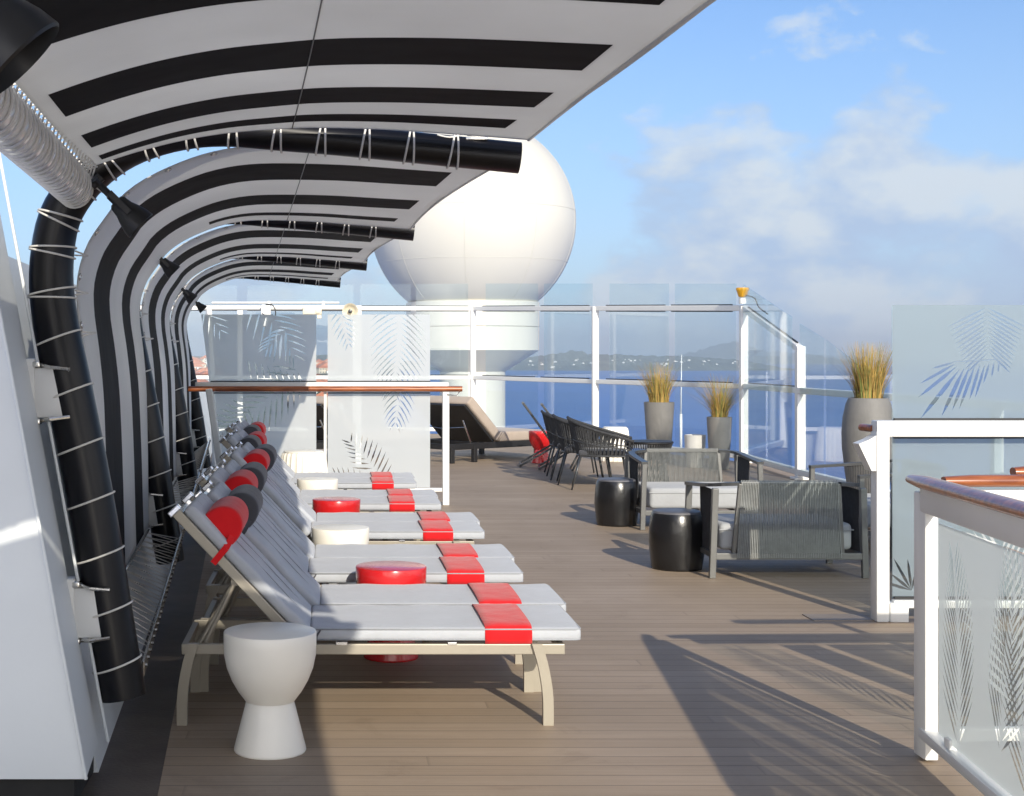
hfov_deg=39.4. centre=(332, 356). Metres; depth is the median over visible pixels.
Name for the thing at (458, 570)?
sun lounger
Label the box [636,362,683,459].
tall planter
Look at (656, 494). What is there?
lounge chair
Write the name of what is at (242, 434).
sun lounger
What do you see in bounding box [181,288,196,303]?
spotlight
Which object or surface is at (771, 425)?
sea
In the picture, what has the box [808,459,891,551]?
lounge chair
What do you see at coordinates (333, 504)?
side stool
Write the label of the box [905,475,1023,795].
deck railing
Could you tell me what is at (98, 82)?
awning
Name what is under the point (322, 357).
land
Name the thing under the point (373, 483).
sun lounger
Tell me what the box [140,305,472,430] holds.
sea fence
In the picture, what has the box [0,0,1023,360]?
sky
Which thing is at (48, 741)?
wall fin
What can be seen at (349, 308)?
horn speaker
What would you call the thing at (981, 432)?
frosted windbreak
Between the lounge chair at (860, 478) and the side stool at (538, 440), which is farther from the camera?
the side stool at (538, 440)
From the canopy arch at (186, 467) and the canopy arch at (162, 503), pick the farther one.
the canopy arch at (186, 467)
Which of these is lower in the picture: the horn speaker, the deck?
the deck
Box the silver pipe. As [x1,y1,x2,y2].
[0,83,97,208]
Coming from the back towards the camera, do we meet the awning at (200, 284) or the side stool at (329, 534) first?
the awning at (200, 284)
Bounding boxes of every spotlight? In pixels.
[0,0,58,92]
[91,173,152,236]
[159,257,179,277]
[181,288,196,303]
[195,301,206,312]
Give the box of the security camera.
[261,304,275,326]
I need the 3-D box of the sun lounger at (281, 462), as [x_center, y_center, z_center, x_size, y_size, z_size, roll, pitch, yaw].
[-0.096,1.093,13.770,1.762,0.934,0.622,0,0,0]
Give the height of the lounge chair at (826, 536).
0.694 m
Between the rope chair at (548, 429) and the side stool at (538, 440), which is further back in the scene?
the side stool at (538, 440)
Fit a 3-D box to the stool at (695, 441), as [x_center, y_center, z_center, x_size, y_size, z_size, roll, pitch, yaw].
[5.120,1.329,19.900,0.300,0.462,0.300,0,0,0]
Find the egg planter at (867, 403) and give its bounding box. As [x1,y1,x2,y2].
[833,341,891,492]
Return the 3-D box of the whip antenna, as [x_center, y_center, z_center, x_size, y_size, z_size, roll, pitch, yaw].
[5.734,0.760,23.189,0.044,1.600,0.042,0,0,0]
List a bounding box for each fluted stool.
[281,449,327,473]
[601,426,628,461]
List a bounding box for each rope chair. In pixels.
[541,410,598,476]
[546,412,607,479]
[552,414,617,484]
[566,416,633,489]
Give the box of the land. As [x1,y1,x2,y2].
[193,354,402,433]
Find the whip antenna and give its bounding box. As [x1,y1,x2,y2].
[680,355,681,446]
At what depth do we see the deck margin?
6.25 m
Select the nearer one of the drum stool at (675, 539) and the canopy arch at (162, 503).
the canopy arch at (162, 503)
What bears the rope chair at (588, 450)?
on the deck
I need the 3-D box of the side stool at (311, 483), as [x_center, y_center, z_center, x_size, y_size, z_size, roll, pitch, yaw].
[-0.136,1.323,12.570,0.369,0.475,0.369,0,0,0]
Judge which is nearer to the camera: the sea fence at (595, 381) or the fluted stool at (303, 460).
the fluted stool at (303, 460)
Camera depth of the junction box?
19.87 m
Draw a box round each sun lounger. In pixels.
[167,491,580,725]
[193,480,565,691]
[194,466,522,616]
[214,459,514,610]
[218,433,440,540]
[219,446,484,543]
[225,423,416,489]
[230,429,437,540]
[233,441,479,539]
[235,420,414,477]
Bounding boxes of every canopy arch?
[26,128,521,702]
[140,220,414,564]
[170,256,367,503]
[174,277,340,468]
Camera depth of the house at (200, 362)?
1651.99 m
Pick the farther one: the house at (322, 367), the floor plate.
the house at (322, 367)
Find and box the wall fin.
[0,152,108,795]
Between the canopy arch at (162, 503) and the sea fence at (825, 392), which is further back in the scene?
the sea fence at (825, 392)
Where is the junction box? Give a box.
[303,307,321,318]
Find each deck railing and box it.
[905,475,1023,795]
[941,475,1023,740]
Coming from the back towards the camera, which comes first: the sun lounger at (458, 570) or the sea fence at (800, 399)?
the sea fence at (800, 399)
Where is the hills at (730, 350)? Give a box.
[675,341,873,363]
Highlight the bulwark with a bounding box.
[8,256,211,771]
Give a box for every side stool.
[223,622,316,759]
[297,477,337,491]
[312,497,359,513]
[312,524,368,583]
[356,561,426,662]
[528,430,549,463]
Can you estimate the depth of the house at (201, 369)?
1268.93 m
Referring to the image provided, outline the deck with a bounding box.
[158,434,1023,795]
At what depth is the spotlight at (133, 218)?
5.21 m
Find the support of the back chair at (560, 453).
on the deck
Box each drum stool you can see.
[594,477,638,526]
[648,508,703,571]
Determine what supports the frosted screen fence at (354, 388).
on the deck
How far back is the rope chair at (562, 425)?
17.19 m
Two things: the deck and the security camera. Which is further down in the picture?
the deck
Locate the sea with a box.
[384,361,1011,489]
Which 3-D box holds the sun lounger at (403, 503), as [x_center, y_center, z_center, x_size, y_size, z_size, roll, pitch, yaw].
[-0.021,1.093,11.389,1.762,0.934,0.622,0,0,0]
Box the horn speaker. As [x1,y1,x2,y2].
[342,303,357,318]
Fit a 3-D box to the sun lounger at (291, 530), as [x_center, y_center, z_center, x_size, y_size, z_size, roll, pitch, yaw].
[0.168,1.093,8.391,1.762,0.934,0.622,0,0,0]
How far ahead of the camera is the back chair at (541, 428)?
19.86 m
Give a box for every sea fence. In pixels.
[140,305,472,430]
[470,283,751,462]
[742,305,808,479]
[797,387,969,493]
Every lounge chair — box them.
[624,448,764,529]
[684,480,868,578]
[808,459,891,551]
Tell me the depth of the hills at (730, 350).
6736.55 m
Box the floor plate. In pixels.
[802,614,873,620]
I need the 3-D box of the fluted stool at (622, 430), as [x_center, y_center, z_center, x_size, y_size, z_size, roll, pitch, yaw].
[4.250,1.305,21.200,0.480,0.510,0.480,0,0,0]
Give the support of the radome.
on the ship hull
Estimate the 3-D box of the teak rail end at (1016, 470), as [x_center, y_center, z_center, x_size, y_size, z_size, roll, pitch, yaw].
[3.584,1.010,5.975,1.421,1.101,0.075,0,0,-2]
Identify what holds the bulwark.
on the deck margin
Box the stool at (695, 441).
[684,434,705,467]
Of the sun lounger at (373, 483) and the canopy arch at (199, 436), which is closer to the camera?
the sun lounger at (373, 483)
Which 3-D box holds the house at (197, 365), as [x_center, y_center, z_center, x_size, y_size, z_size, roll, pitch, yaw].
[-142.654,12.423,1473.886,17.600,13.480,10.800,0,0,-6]
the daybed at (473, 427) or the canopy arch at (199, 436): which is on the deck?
the daybed at (473, 427)
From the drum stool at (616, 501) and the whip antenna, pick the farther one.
the whip antenna
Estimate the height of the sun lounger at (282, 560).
0.934 m
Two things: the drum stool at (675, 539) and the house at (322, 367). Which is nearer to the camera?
the drum stool at (675, 539)
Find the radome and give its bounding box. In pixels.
[374,132,575,426]
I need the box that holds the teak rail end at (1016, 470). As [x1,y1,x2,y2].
[1010,466,1023,474]
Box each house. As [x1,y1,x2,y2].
[193,359,206,367]
[194,362,204,368]
[195,367,207,372]
[197,379,208,381]
[316,362,327,372]
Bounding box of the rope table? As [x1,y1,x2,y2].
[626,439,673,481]
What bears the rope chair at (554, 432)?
on the deck
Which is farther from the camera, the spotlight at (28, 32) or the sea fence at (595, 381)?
the sea fence at (595, 381)
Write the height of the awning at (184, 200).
2.097 m
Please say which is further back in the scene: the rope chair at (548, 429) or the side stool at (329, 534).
the rope chair at (548, 429)
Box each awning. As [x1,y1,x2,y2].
[15,0,715,167]
[76,147,487,675]
[141,225,392,537]
[170,259,351,479]
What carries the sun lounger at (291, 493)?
on the deck
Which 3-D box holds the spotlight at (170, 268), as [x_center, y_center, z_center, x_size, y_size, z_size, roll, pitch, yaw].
[-1.041,-0.587,8.591,0.206,0.104,0.104,45,-6,-7]
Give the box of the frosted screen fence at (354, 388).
[188,314,461,504]
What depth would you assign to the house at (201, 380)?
832.40 m
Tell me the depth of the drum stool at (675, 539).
10.23 m
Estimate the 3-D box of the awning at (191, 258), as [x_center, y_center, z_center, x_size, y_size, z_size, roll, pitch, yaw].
[-0.468,0.137,10.515,1.681,2.017,3.339,0,0,-4]
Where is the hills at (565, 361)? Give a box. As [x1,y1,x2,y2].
[393,350,794,370]
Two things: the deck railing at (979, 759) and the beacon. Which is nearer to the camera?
the deck railing at (979, 759)
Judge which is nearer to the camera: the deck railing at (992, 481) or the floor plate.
the deck railing at (992, 481)
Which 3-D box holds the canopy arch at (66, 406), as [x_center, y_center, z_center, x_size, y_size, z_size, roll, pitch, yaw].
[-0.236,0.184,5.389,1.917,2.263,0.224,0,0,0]
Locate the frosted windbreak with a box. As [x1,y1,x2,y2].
[853,305,1023,621]
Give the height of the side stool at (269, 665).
0.475 m
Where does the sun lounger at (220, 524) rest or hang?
on the deck
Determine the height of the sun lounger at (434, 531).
0.934 m
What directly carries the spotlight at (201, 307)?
attached to the awning at (200, 284)
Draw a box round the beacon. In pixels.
[736,287,767,314]
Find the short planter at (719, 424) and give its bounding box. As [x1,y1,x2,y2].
[678,372,750,469]
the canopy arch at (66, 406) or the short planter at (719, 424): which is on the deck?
the short planter at (719, 424)
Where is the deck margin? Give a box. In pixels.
[80,434,226,795]
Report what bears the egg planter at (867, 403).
on the deck
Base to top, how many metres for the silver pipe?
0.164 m
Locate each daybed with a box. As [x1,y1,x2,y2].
[287,395,399,451]
[414,395,540,463]
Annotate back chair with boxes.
[519,402,561,467]
[538,403,578,470]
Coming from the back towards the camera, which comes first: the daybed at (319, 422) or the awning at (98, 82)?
the daybed at (319, 422)
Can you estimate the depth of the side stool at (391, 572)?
7.20 m

